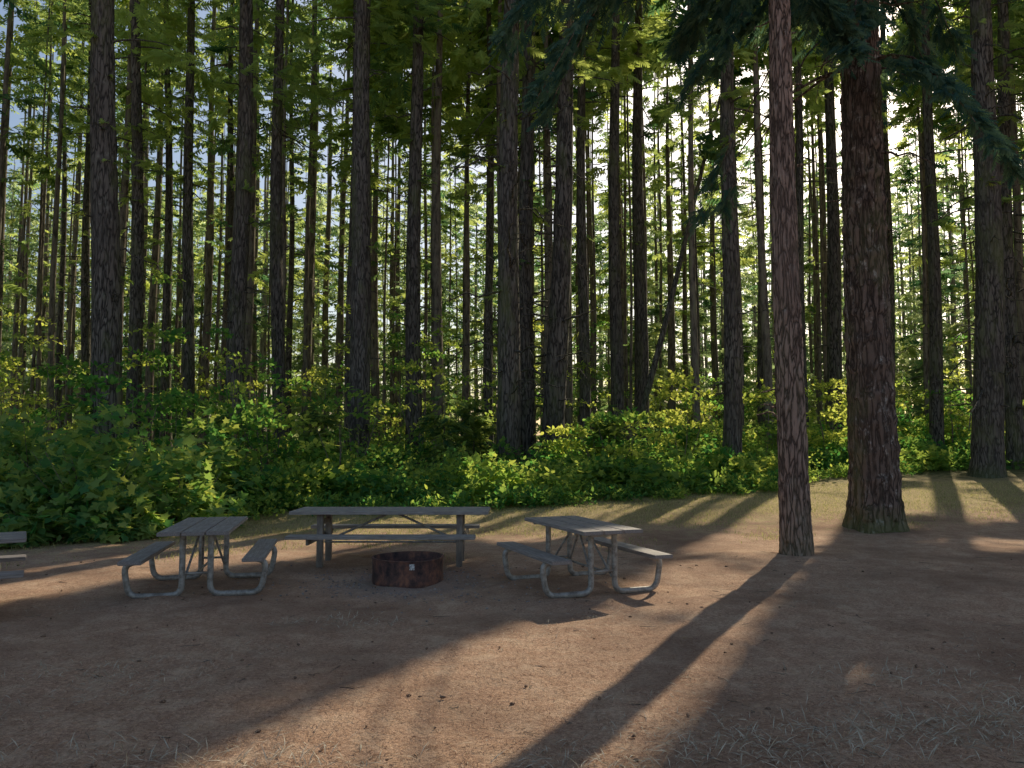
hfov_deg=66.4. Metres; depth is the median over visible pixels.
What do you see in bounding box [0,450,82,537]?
maple bush
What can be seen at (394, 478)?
shrub thicket
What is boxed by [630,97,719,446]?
leaning dead tree
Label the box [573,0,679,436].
fir tree
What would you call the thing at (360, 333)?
fir tree
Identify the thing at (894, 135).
sky
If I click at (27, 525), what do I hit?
maple bush
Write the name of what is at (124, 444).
maple bush
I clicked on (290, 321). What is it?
fir tree
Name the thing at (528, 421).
fir tree
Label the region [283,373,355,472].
bush
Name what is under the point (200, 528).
picnic table
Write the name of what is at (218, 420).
bush
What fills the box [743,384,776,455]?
young fir tree
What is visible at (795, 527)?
slender fir tree
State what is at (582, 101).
fir tree
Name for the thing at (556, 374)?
fir tree
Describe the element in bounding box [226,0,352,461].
fir tree
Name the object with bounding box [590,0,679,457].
fir tree
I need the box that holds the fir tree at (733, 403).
[655,1,770,455]
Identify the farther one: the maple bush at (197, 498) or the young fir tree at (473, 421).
the young fir tree at (473, 421)
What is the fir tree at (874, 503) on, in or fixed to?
on the ground at (956, 540)
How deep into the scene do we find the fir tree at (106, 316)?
22.09 m
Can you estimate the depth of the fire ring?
9.48 m
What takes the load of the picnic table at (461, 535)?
on the ground at (956, 540)
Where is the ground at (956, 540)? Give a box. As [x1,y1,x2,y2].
[0,442,1023,767]
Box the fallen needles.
[0,550,1023,767]
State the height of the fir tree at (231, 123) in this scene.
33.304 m
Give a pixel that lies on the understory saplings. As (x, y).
(247, 415)
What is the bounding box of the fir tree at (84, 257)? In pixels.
[24,0,130,414]
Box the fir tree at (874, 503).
[671,0,1023,533]
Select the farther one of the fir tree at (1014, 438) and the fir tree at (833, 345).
the fir tree at (833, 345)
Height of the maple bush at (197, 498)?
2.140 m
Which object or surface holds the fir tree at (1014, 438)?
on the ground at (956, 540)
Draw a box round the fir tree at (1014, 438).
[923,0,1023,468]
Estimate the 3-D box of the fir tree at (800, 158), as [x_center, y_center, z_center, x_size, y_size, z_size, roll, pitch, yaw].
[12.753,-15.433,35.538,4.706,37.715,5.331,-2,-5,30]
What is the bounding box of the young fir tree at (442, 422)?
[413,376,473,473]
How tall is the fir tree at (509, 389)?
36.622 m
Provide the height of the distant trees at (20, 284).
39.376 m
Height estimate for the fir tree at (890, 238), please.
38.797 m
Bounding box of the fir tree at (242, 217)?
[137,0,343,468]
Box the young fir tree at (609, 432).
[584,398,634,461]
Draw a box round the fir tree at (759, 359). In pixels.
[712,37,806,440]
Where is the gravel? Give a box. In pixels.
[193,560,606,628]
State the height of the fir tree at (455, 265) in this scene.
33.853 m
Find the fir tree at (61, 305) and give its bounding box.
[17,0,87,440]
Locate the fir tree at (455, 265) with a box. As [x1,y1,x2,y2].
[441,4,497,413]
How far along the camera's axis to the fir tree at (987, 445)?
25.98 m
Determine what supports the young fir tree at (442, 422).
on the ground at (956, 540)
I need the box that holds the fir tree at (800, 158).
[743,24,841,428]
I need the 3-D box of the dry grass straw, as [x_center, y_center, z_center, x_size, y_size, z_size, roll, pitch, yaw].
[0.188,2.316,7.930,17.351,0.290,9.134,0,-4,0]
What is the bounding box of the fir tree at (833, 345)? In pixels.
[794,19,895,432]
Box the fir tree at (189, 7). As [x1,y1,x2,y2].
[116,0,253,436]
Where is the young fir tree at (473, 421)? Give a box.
[450,398,496,467]
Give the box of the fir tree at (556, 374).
[462,0,641,468]
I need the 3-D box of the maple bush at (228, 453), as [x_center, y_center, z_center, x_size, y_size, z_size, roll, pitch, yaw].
[-6.932,1.738,17.746,3.389,2.504,3.219,0,-4,0]
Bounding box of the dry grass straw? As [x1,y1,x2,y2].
[0,550,1023,767]
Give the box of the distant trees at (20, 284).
[0,0,1023,452]
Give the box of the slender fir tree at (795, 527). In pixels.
[488,0,867,555]
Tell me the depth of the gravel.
9.29 m
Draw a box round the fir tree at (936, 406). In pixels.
[881,0,997,447]
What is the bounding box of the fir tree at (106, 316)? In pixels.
[16,0,174,452]
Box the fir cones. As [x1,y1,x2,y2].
[0,559,1011,767]
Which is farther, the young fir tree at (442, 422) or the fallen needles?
the young fir tree at (442, 422)
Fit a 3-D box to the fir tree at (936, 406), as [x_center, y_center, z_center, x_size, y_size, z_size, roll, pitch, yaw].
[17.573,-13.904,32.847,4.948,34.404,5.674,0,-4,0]
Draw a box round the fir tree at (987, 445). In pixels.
[893,0,1023,477]
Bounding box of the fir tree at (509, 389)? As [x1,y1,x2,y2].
[415,0,586,479]
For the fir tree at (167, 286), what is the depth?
36.48 m
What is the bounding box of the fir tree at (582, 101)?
[536,7,633,457]
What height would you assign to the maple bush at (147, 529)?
1.159 m
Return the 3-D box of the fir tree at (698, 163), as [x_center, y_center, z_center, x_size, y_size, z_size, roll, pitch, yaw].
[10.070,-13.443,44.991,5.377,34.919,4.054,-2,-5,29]
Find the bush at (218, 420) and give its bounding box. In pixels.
[201,385,270,477]
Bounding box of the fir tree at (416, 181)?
[369,0,488,469]
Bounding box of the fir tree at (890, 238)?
[824,22,920,404]
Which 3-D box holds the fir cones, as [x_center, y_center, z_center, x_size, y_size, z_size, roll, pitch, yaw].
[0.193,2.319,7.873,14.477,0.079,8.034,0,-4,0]
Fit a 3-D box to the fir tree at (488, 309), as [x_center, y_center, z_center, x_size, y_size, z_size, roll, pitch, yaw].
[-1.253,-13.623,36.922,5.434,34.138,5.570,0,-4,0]
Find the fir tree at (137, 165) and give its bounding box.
[66,0,209,448]
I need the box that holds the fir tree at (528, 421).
[456,0,599,474]
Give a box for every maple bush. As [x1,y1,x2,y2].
[0,403,121,474]
[0,406,177,543]
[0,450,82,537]
[0,482,64,548]
[21,393,225,504]
[61,484,174,543]
[118,430,256,529]
[162,406,284,513]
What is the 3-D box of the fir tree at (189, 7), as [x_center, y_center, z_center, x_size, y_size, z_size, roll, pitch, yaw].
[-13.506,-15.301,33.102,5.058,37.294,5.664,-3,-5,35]
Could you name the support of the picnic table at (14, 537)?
on the ground at (956, 540)
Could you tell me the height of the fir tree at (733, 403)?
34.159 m
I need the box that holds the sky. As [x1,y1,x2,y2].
[0,0,1023,440]
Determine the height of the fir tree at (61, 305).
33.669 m
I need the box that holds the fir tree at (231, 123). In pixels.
[193,0,272,379]
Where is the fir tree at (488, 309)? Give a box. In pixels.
[427,0,521,446]
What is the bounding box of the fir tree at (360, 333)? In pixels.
[249,0,438,471]
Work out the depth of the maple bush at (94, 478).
13.81 m
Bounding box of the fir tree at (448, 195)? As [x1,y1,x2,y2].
[388,34,482,450]
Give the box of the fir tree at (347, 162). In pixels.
[282,0,410,453]
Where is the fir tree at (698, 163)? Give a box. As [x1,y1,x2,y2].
[654,18,721,419]
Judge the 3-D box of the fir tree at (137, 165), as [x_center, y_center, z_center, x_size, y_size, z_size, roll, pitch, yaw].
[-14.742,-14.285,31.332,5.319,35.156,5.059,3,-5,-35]
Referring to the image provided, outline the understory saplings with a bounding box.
[0,270,1023,484]
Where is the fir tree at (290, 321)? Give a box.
[254,0,334,446]
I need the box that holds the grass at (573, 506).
[0,481,1023,568]
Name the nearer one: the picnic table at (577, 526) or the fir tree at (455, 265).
the picnic table at (577, 526)
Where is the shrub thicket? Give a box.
[0,400,1023,544]
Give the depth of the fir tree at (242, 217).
26.47 m
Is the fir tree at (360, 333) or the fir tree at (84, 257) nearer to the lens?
the fir tree at (360, 333)
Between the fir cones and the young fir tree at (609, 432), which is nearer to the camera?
the fir cones
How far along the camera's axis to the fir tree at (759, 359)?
42.15 m
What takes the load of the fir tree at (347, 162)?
on the ground at (956, 540)
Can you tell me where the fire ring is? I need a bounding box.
[371,551,443,587]
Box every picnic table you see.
[0,531,26,578]
[117,516,277,598]
[285,507,489,567]
[497,516,672,597]
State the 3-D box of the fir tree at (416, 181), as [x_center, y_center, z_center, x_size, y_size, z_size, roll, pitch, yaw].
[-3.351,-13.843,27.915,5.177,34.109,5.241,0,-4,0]
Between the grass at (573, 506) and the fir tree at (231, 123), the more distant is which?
the fir tree at (231, 123)
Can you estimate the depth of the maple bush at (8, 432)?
15.96 m
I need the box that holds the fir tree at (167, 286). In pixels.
[117,0,216,446]
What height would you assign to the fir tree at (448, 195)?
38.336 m

